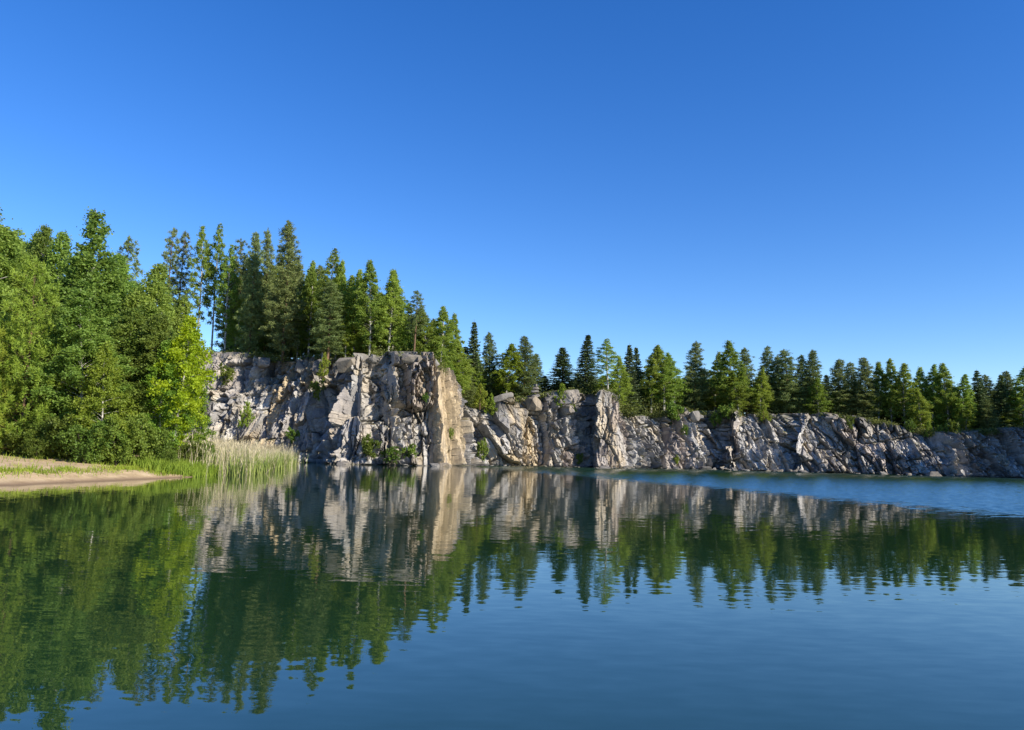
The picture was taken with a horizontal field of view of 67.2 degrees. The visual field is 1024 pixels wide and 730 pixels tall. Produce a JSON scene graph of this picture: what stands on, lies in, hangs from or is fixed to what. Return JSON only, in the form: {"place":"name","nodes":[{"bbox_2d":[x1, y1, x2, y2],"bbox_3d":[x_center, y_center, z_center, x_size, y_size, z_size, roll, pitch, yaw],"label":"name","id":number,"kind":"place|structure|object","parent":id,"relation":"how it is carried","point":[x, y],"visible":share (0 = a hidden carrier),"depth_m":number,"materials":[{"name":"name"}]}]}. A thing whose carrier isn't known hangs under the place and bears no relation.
{"place":"outdoors","nodes":[
{"label":"outdoors","id":0,"kind":"place"},
{"bbox_2d":[0,452,192,485],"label":"ground","id":1,"kind":"structure","parent":0,"point":[34,478],"depth_m":37.91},
{"bbox_2d":[0,321,25,453],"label":"birch tree","id":2,"kind":"object","parent":1,"relation":"on","point":[4,385],"visible":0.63,"depth_m":43.10,"materials":[{"name":"green plant"}]},
{"bbox_2d":[0,224,38,405],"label":"birch tree","id":3,"kind":"object","parent":1,"relation":"on","point":[10,246],"visible":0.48,"depth_m":48.81,"materials":[{"name":"green plant"}]},
{"bbox_2d":[4,425,48,456],"bbox_3d":[-26.787,4.303,42.966,2.721,1.978,3.189,5,-7,-26],"label":"shrub","id":4,"kind":"object","parent":1,"relation":"on","point":[15,444],"visible":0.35,"depth_m":42.24,"materials":[{"name":"green plant"}]},
{"bbox_2d":[0,207,56,380],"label":"birch tree","id":5,"kind":"object","parent":1,"relation":"on","point":[15,282],"visible":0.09,"depth_m":51.47,"materials":[{"name":"green plant"}]},
{"bbox_2d":[5,224,53,413],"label":"birch tree","id":6,"kind":"object","parent":1,"relation":"on","point":[45,233],"visible":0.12,"depth_m":60.96,"materials":[{"name":"green plant"}]},
{"bbox_2d":[0,255,75,455],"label":"birch tree","id":7,"kind":"object","parent":1,"relation":"on","point":[35,353],"visible":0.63,"depth_m":43.94,"materials":[{"name":"green plant"}]},
{"bbox_2d":[18,436,63,458],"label":"shrub","id":8,"kind":"object","parent":1,"relation":"on","point":[38,443],"visible":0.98,"depth_m":41.63,"materials":[{"name":"green plant"}]},
{"bbox_2d":[11,231,80,421],"bbox_3d":[-35.047,-1.880,58.600,7.058,17.141,6.249,4,-8,-39],"label":"birch tree","id":9,"kind":"object","parent":1,"relation":"on","point":[58,257],"visible":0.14,"depth_m":58.86,"materials":[{"name":"green plant"}]},
{"bbox_2d":[23,418,75,457],"bbox_3d":[-25.360,4.095,42.956,3.446,2.459,3.050,1,-7,2],"label":"shrub","id":10,"kind":"object","parent":1,"relation":"on","point":[35,426],"visible":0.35,"depth_m":42.02,"materials":[{"name":"green plant"}]},
{"bbox_2d":[6,302,94,418],"bbox_3d":[-28.238,0.829,48.082,6.469,9.922,5.728,4,-9,-30],"label":"birch tree","id":11,"kind":"object","parent":1,"relation":"on","point":[56,317],"visible":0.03,"depth_m":47.87,"materials":[{"name":"green plant"}]},
{"bbox_2d":[41,413,97,459],"bbox_3d":[-24.312,3.978,42.977,3.084,2.982,3.614,-4,-9,40],"label":"shrub","id":12,"kind":"object","parent":1,"relation":"on","point":[55,422],"visible":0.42,"depth_m":41.85,"materials":[{"name":"green plant"}]},
{"bbox_2d":[13,287,139,455],"bbox_3d":[-24.935,0.551,45.041,6.252,10.147,5.980,3,-7,-13],"label":"birch tree","id":13,"kind":"object","parent":1,"relation":"on","point":[82,320],"visible":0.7,"depth_m":44.16,"materials":[{"name":"green plant"}]},
{"bbox_2d":[52,419,109,463],"bbox_3d":[-23.477,4.268,42.143,2.793,2.696,3.255,0,-7,11],"label":"shrub","id":14,"kind":"object","parent":1,"relation":"on","point":[69,435],"visible":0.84,"depth_m":41.59,"materials":[{"name":"green plant"}]},
{"bbox_2d":[34,206,128,413],"bbox_3d":[-29.236,-2.335,53.089,7.544,17.348,6.430,-2,-8,28],"label":"birch tree","id":15,"kind":"object","parent":1,"relation":"on","point":[85,262],"visible":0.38,"depth_m":52.88,"materials":[{"name":"green plant"}]},
{"bbox_2d":[0,451,178,478],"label":"grass","id":16,"kind":"structure","parent":1,"relation":"on","point":[66,469],"depth_m":38.84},
{"bbox_2d":[65,341,139,457],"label":"birch tree","id":17,"kind":"object","parent":1,"relation":"on","point":[101,365],"visible":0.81,"depth_m":43.17,"materials":[{"name":"green plant"}]},
{"bbox_2d":[74,412,134,463],"bbox_3d":[-22.884,4.207,43.035,3.458,3.138,2.967,2,-7,-4],"label":"shrub","id":18,"kind":"object","parent":1,"relation":"on","point":[98,424],"visible":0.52,"depth_m":42.41,"materials":[{"name":"green plant"}]},
{"bbox_2d":[91,250,143,415],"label":"birch tree","id":19,"kind":"object","parent":1,"relation":"on","point":[125,269],"visible":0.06,"depth_m":59.20,"materials":[{"name":"green plant"}]},
{"bbox_2d":[90,416,147,465],"bbox_3d":[-22.267,4.331,43.064,2.902,2.846,3.402,-1,-7,20],"label":"shrub","id":20,"kind":"object","parent":1,"relation":"on","point":[124,448],"visible":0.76,"depth_m":42.79,"materials":[{"name":"green plant"}]},
{"bbox_2d":[64,307,177,450],"bbox_3d":[-24.118,1.053,47.428,6.762,9.914,6.484,7,-9,-42],"label":"birch tree","id":21,"kind":"object","parent":1,"relation":"on","point":[132,328],"visible":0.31,"depth_m":47.53,"materials":[{"name":"green plant"}]},
{"bbox_2d":[116,234,143,298],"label":"pine tree","id":22,"kind":"object","parent":1,"relation":"on","point":[128,244],"visible":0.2,"depth_m":81.77,"materials":[{"name":"green plant"}]},
{"bbox_2d":[116,413,167,464],"bbox_3d":[-21.878,4.385,44.479,3.458,3.306,2.967,-2,-8,29],"label":"shrub","id":23,"kind":"object","parent":1,"relation":"on","point":[136,421],"visible":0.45,"depth_m":44.00,"materials":[{"name":"green plant"}]},
{"bbox_2d":[111,262,180,355],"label":"birch tree","id":24,"kind":"object","parent":1,"relation":"on","point":[159,271],"visible":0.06,"depth_m":56.72,"materials":[{"name":"green plant"}]},
{"bbox_2d":[109,312,189,454],"bbox_3d":[-22.622,1.423,47.769,6.032,9.666,5.277,6,-8,-36],"label":"birch tree","id":25,"kind":"object","parent":1,"relation":"on","point":[154,337],"visible":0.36,"depth_m":47.23,"materials":[{"name":"green plant"}]},
{"bbox_2d":[129,424,174,460],"bbox_3d":[-21.264,4.770,45.145,2.618,2.791,3.051,-1,-7,21],"label":"shrub","id":26,"kind":"object","parent":1,"relation":"on","point":[164,433],"visible":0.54,"depth_m":44.93,"materials":[{"name":"green plant"}]},
{"bbox_2d":[110,276,204,431],"bbox_3d":[-24.450,0.252,52.802,6.287,12.885,5.533,5,-8,-27],"label":"birch tree","id":27,"kind":"object","parent":1,"relation":"on","point":[152,308],"visible":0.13,"depth_m":53.30,"materials":[{"name":"green plant"}]},
{"bbox_2d":[131,337,198,456],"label":"birch tree","id":28,"kind":"object","parent":1,"relation":"on","point":[151,374],"visible":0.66,"depth_m":46.26,"materials":[{"name":"green plant"}]},
{"bbox_2d":[151,293,214,423],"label":"birch tree","id":29,"kind":"object","parent":1,"relation":"on","point":[184,304],"visible":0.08,"depth_m":55.47,"materials":[{"name":"green plant"}]},
{"bbox_2d":[146,313,220,449],"bbox_3d":[-20.168,1.560,46.784,4.500,9.904,4.934,0,-7,30],"label":"birch tree","id":30,"kind":"object","parent":1,"relation":"on","point":[191,334],"visible":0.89,"depth_m":46.85,"materials":[{"name":"green plant"}]},
{"bbox_2d":[176,442,208,461],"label":"shrub","id":31,"kind":"object","parent":1,"relation":"on","point":[184,449],"visible":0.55,"depth_m":48.88,"materials":[{"name":"green plant"}]},
{"bbox_2d":[173,369,216,458],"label":"birch tree","id":32,"kind":"object","parent":1,"relation":"on","point":[196,436],"visible":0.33,"depth_m":50.21,"materials":[{"name":"green plant"}]},
{"bbox_2d":[178,425,309,475],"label":"reeds","id":33,"kind":"object","parent":1,"relation":"on","point":[226,452],"visible":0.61,"depth_m":54.71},
{"bbox_2d":[120,455,221,477],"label":"lush grass","id":34,"kind":"structure","parent":0,"point":[185,469],"depth_m":44.68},
{"bbox_2d":[0,462,1023,729],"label":"lake water","id":35,"kind":"structure","parent":0,"point":[322,596],"depth_m":9.06,"materials":[{"name":"blue liquid"}]},
{"bbox_2d":[0,0,1023,394],"label":"sky","id":36,"kind":"structure","parent":0,"point":[834,179],"materials":[{"name":"blue"}]},
{"bbox_2d":[172,351,1023,477],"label":"cliff","id":37,"kind":"structure","parent":0,"point":[379,398],"depth_m":128.86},
{"bbox_2d":[226,238,254,351],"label":"pine tree","id":38,"kind":"object","parent":37,"relation":"on","point":[244,256],"visible":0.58,"depth_m":130.79,"materials":[{"name":"green plant"}]},
{"bbox_2d":[234,230,270,351],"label":"pine tree","id":39,"kind":"object","parent":37,"relation":"on","point":[255,275],"visible":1,"depth_m":124.63,"materials":[{"name":"green plant"}]},
{"bbox_2d":[255,227,275,350],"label":"pine tree","id":40,"kind":"object","parent":37,"relation":"on","point":[268,256],"visible":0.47,"depth_m":128.35,"materials":[{"name":"green plant"}]},
{"bbox_2d":[258,220,307,360],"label":"pine tree","id":41,"kind":"object","parent":37,"relation":"on","point":[285,326],"visible":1,"depth_m":120.15,"materials":[{"name":"green plant"}]},
{"bbox_2d":[308,280,349,359],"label":"pine tree","id":42,"kind":"object","parent":37,"relation":"on","point":[325,342],"visible":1,"depth_m":112.71,"materials":[{"name":"green plant"}]},
{"bbox_2d":[313,248,347,359],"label":"conifer tree","id":43,"kind":"object","parent":37,"relation":"on","point":[335,265],"visible":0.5,"depth_m":117.13,"materials":[{"name":"green plant"}]},
{"bbox_2d":[324,259,349,361],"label":"birch tree","id":44,"kind":"object","parent":37,"relation":"on","point":[343,284],"visible":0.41,"depth_m":116.72,"materials":[{"name":"green plant"}]},
{"bbox_2d":[330,301,357,357],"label":"aspen tree","id":45,"kind":"object","parent":37,"relation":"on","point":[347,335],"visible":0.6,"depth_m":114.65,"materials":[{"name":"green plant"}]},
{"bbox_2d":[335,357,356,372],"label":"boulder","id":46,"kind":"object","parent":37,"relation":"on","point":[343,365],"visible":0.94,"depth_m":107.16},
{"bbox_2d":[341,269,366,355],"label":"birch tree","id":47,"kind":"object","parent":37,"relation":"on","point":[351,297],"visible":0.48,"depth_m":115.57,"materials":[{"name":"green plant"}]},
{"bbox_2d":[351,312,384,354],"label":"birch tree","id":48,"kind":"object","parent":37,"relation":"on","point":[366,348],"visible":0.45,"depth_m":115.17,"materials":[{"name":"green plant"}]},
{"bbox_2d":[360,432,381,462],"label":"shrub","id":49,"kind":"object","parent":37,"relation":"on","point":[367,447],"visible":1,"depth_m":102.90,"materials":[{"name":"green plant"}]},
{"bbox_2d":[347,259,395,354],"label":"birch tree","id":50,"kind":"object","parent":37,"relation":"on","point":[370,278],"visible":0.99,"depth_m":113.41,"materials":[{"name":"green plant"}]},
{"bbox_2d":[371,269,410,350],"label":"birch tree","id":51,"kind":"object","parent":37,"relation":"on","point":[390,295],"visible":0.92,"depth_m":115.04,"materials":[{"name":"green plant"}]},
{"bbox_2d":[401,290,430,350],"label":"pine tree","id":52,"kind":"object","parent":37,"relation":"on","point":[417,314],"visible":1,"depth_m":114.82,"materials":[{"name":"green plant"}]},
{"bbox_2d":[411,309,443,359],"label":"birch tree","id":53,"kind":"object","parent":37,"relation":"on","point":[422,340],"visible":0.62,"depth_m":116.59,"materials":[{"name":"green plant"}]},
{"bbox_2d":[420,306,460,367],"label":"birch tree","id":54,"kind":"object","parent":37,"relation":"on","point":[440,327],"visible":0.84,"depth_m":117.29,"materials":[{"name":"green plant"}]},
{"bbox_2d":[452,338,478,391],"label":"birch tree","id":55,"kind":"object","parent":37,"relation":"on","point":[461,355],"visible":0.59,"depth_m":123.33,"materials":[{"name":"green plant"}]},
{"bbox_2d":[588,338,620,388],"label":"conifer tree","id":56,"kind":"object","parent":37,"relation":"on","point":[609,360],"visible":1,"depth_m":134.53,"materials":[{"name":"green plant"}]},
{"bbox_2d":[604,357,635,411],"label":"birch tree","id":57,"kind":"object","parent":37,"relation":"on","point":[621,384],"visible":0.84,"depth_m":136.24,"materials":[{"name":"green plant"}]},
{"bbox_2d":[620,343,642,417],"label":"spruce tree","id":58,"kind":"object","parent":37,"relation":"on","point":[629,358],"visible":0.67,"depth_m":141.54,"materials":[{"name":"green plant"}]},
{"bbox_2d":[645,347,685,410],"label":"birch tree","id":59,"kind":"object","parent":37,"relation":"on","point":[671,386],"visible":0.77,"depth_m":146.41,"materials":[{"name":"green plant"}]},
{"bbox_2d":[705,340,756,407],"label":"pine tree","id":60,"kind":"object","parent":37,"relation":"on","point":[724,364],"visible":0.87,"depth_m":146.81,"materials":[{"name":"green plant"}]},
{"bbox_2d":[719,370,753,410],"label":"birch tree","id":61,"kind":"object","parent":37,"relation":"on","point":[743,395],"visible":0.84,"depth_m":145.56,"materials":[{"name":"green plant"}]},
{"bbox_2d":[731,347,759,414],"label":"pine tree","id":62,"kind":"object","parent":37,"relation":"on","point":[745,358],"visible":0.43,"depth_m":151.54,"materials":[{"name":"green plant"}]},
{"bbox_2d":[754,346,780,413],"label":"pine tree","id":63,"kind":"object","parent":37,"relation":"on","point":[765,362],"visible":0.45,"depth_m":151.89,"materials":[{"name":"green plant"}]},
{"bbox_2d":[901,390,933,429],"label":"birch tree","id":64,"kind":"object","parent":37,"relation":"on","point":[918,410],"visible":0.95,"depth_m":140.41,"materials":[{"name":"green plant"}]},
{"bbox_2d":[955,405,977,429],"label":"birch tree","id":65,"kind":"object","parent":37,"relation":"on","point":[968,415],"visible":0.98,"depth_m":138.01,"materials":[{"name":"green plant"}]},
{"bbox_2d":[968,370,999,429],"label":"spruce tree","id":66,"kind":"object","parent":37,"relation":"on","point":[979,397],"visible":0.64,"depth_m":142.06,"materials":[{"name":"green plant"}]},
{"bbox_2d":[975,398,1001,430],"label":"pine tree","id":67,"kind":"object","parent":37,"relation":"on","point":[985,419],"visible":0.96,"depth_m":138.52,"materials":[{"name":"green plant"}]},
{"bbox_2d":[1003,366,1023,425],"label":"birch tree","id":68,"kind":"object","parent":37,"relation":"on","point":[1019,380],"visible":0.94,"depth_m":142.05,"materials":[{"name":"green plant"}]},
{"bbox_3d":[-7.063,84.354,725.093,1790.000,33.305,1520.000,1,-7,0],"label":"forest floor","id":69,"kind":"structure","parent":0,"visible":0},
{"bbox_2d":[161,226,185,306],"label":"pine tree","id":70,"kind":"object","parent":69,"relation":"on","point":[170,252],"visible":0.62,"depth_m":130.72,"materials":[{"name":"green plant"}]},
{"bbox_2d":[167,231,195,305],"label":"pine tree","id":71,"kind":"object","parent":69,"relation":"on","point":[184,250],"visible":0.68,"depth_m":133.15,"materials":[{"name":"green plant"}]},
{"bbox_2d":[183,226,218,331],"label":"pine tree","id":72,"kind":"object","parent":69,"relation":"on","point":[201,252],"visible":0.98,"depth_m":129.20,"materials":[{"name":"green plant"}]},
{"bbox_2d":[195,222,230,349],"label":"conifer tree","id":73,"kind":"object","parent":69,"relation":"on","point":[216,258],"visible":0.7,"depth_m":130.15,"materials":[{"name":"green plant"}]},
{"bbox_2d":[210,261,240,351],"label":"pine tree","id":74,"kind":"object","parent":69,"relation":"on","point":[220,335],"visible":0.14,"depth_m":134.97,"materials":[{"name":"green plant"}]},
{"bbox_2d":[213,245,241,351],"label":"pine tree","id":75,"kind":"object","parent":69,"relation":"on","point":[224,275],"visible":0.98,"depth_m":126.92,"materials":[{"name":"green plant"}]},
{"bbox_2d":[222,298,247,351],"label":"birch tree","id":76,"kind":"object","parent":69,"relation":"on","point":[231,329],"visible":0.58,"depth_m":127.66,"materials":[{"name":"green plant"}]},
{"bbox_2d":[294,267,320,355],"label":"birch tree","id":77,"kind":"object","parent":69,"relation":"on","point":[308,295],"visible":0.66,"depth_m":122.80,"materials":[{"name":"green plant"}]},
{"bbox_2d":[381,320,409,352],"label":"birch tree","id":78,"kind":"object","parent":69,"relation":"on","point":[397,342],"visible":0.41,"depth_m":116.47,"materials":[{"name":"green plant"}]},
{"bbox_2d":[463,319,485,406],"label":"spruce tree","id":79,"kind":"object","parent":69,"relation":"on","point":[473,344],"visible":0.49,"depth_m":136.79,"materials":[{"name":"green plant"}]},
{"bbox_2d":[479,332,499,401],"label":"conifer tree","id":80,"kind":"object","parent":69,"relation":"on","point":[488,364],"visible":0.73,"depth_m":138.99,"materials":[{"name":"green plant"}]},
{"bbox_2d":[487,343,531,393],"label":"aspen tree","id":81,"kind":"object","parent":69,"relation":"on","point":[510,360],"visible":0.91,"depth_m":136.30,"materials":[{"name":"green plant"}]},
{"bbox_2d":[509,336,541,396],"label":"conifer tree","id":82,"kind":"object","parent":69,"relation":"on","point":[526,351],"visible":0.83,"depth_m":137.33,"materials":[{"name":"green plant"}]},
{"bbox_2d":[544,347,579,390],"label":"spruce tree","id":83,"kind":"object","parent":69,"relation":"on","point":[562,360],"visible":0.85,"depth_m":140.07,"materials":[{"name":"green plant"}]},
{"bbox_2d":[572,335,599,393],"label":"spruce tree","id":84,"kind":"object","parent":69,"relation":"on","point":[587,358],"visible":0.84,"depth_m":141.70,"materials":[{"name":"green plant"}]},
{"bbox_2d":[202,340,1023,436],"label":"undergrowth","id":85,"kind":"object","parent":69,"relation":"on","point":[659,414],"visible":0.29,"depth_m":136.63,"materials":[{"name":"green plant"}]},
{"bbox_2d":[632,347,647,415],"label":"spruce tree","id":86,"kind":"object","parent":69,"relation":"on","point":[638,362],"visible":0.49,"depth_m":147.93,"materials":[{"name":"green plant"}]},
{"bbox_2d":[636,344,668,412],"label":"birch tree","id":87,"kind":"object","parent":69,"relation":"on","point":[652,359],"visible":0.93,"depth_m":146.53,"materials":[{"name":"green plant"}]},
{"bbox_2d":[660,352,692,407],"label":"birch tree","id":88,"kind":"object","parent":69,"relation":"on","point":[678,393],"visible":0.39,"depth_m":148.71,"materials":[{"name":"green plant"}]},
{"bbox_2d":[680,341,710,409],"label":"pine tree","id":89,"kind":"object","parent":69,"relation":"on","point":[693,380],"visible":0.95,"depth_m":150.22,"materials":[{"name":"green plant"}]},
{"bbox_2d":[703,351,725,409],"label":"birch tree","id":90,"kind":"object","parent":69,"relation":"on","point":[714,390],"visible":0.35,"depth_m":153.31,"materials":[{"name":"green plant"}]},
{"bbox_2d":[748,368,774,412],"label":"birch tree","id":91,"kind":"object","parent":69,"relation":"on","point":[759,394],"visible":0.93,"depth_m":148.73,"materials":[{"name":"green plant"}]},
{"bbox_2d":[771,349,807,413],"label":"pine tree","id":92,"kind":"object","parent":69,"relation":"on","point":[787,377],"visible":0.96,"depth_m":149.66,"materials":[{"name":"green plant"}]},
{"bbox_2d":[789,354,812,414],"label":"pine tree","id":93,"kind":"object","parent":69,"relation":"on","point":[800,374],"visible":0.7,"depth_m":149.88,"materials":[{"name":"green plant"}]},
{"bbox_2d":[799,350,832,413],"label":"pine tree","id":94,"kind":"object","parent":69,"relation":"on","point":[811,367],"visible":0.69,"depth_m":149.05,"materials":[{"name":"green plant"}]},
{"bbox_2d":[804,378,833,413],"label":"conifer tree","id":95,"kind":"object","parent":69,"relation":"on","point":[817,386],"visible":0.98,"depth_m":146.56,"materials":[{"name":"green plant"}]},
{"bbox_2d":[822,359,856,415],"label":"pine tree","id":96,"kind":"object","parent":69,"relation":"on","point":[838,370],"visible":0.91,"depth_m":148.15,"materials":[{"name":"green plant"}]},
{"bbox_2d":[844,357,884,418],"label":"pine tree","id":97,"kind":"object","parent":69,"relation":"on","point":[865,370],"visible":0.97,"depth_m":146.16,"materials":[{"name":"green plant"}]},
{"bbox_2d":[865,361,892,418],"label":"birch tree","id":98,"kind":"object","parent":69,"relation":"on","point":[878,372],"visible":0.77,"depth_m":145.93,"materials":[{"name":"green plant"}]},
{"bbox_2d":[878,358,907,421],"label":"birch tree","id":99,"kind":"object","parent":69,"relation":"on","point":[890,374],"visible":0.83,"depth_m":145.08,"materials":[{"name":"green plant"}]},
{"bbox_2d":[887,363,920,422],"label":"birch tree","id":100,"kind":"object","parent":69,"relation":"on","point":[906,377],"visible":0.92,"depth_m":143.25,"materials":[{"name":"green plant"}]},
{"bbox_2d":[900,366,938,428],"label":"birch tree","id":101,"kind":"object","parent":69,"relation":"on","point":[919,376],"visible":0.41,"depth_m":145.21,"materials":[{"name":"green plant"}]},
{"bbox_2d":[921,364,950,429],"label":"birch tree","id":102,"kind":"object","parent":69,"relation":"on","point":[934,371],"visible":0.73,"depth_m":143.21,"materials":[{"name":"green plant"}]},
{"bbox_2d":[929,362,972,424],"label":"birch tree","id":103,"kind":"object","parent":69,"relation":"on","point":[948,385],"visible":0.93,"depth_m":142.03,"materials":[{"name":"green plant"}]},
{"bbox_2d":[948,374,981,429],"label":"birch tree","id":104,"kind":"object","parent":69,"relation":"on","point":[965,387],"visible":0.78,"depth_m":140.28,"materials":[{"name":"green plant"}]},
{"bbox_2d":[976,374,1004,427],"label":"pine tree","id":105,"kind":"object","parent":69,"relation":"on","point":[990,392],"visible":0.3,"depth_m":143.68,"materials":[{"name":"green plant"}]},
{"bbox_2d":[991,375,1017,426],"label":"spruce tree","id":106,"kind":"object","parent":69,"relation":"on","point":[1002,399],"visible":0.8,"depth_m":142.54,"materials":[{"name":"green plant"}]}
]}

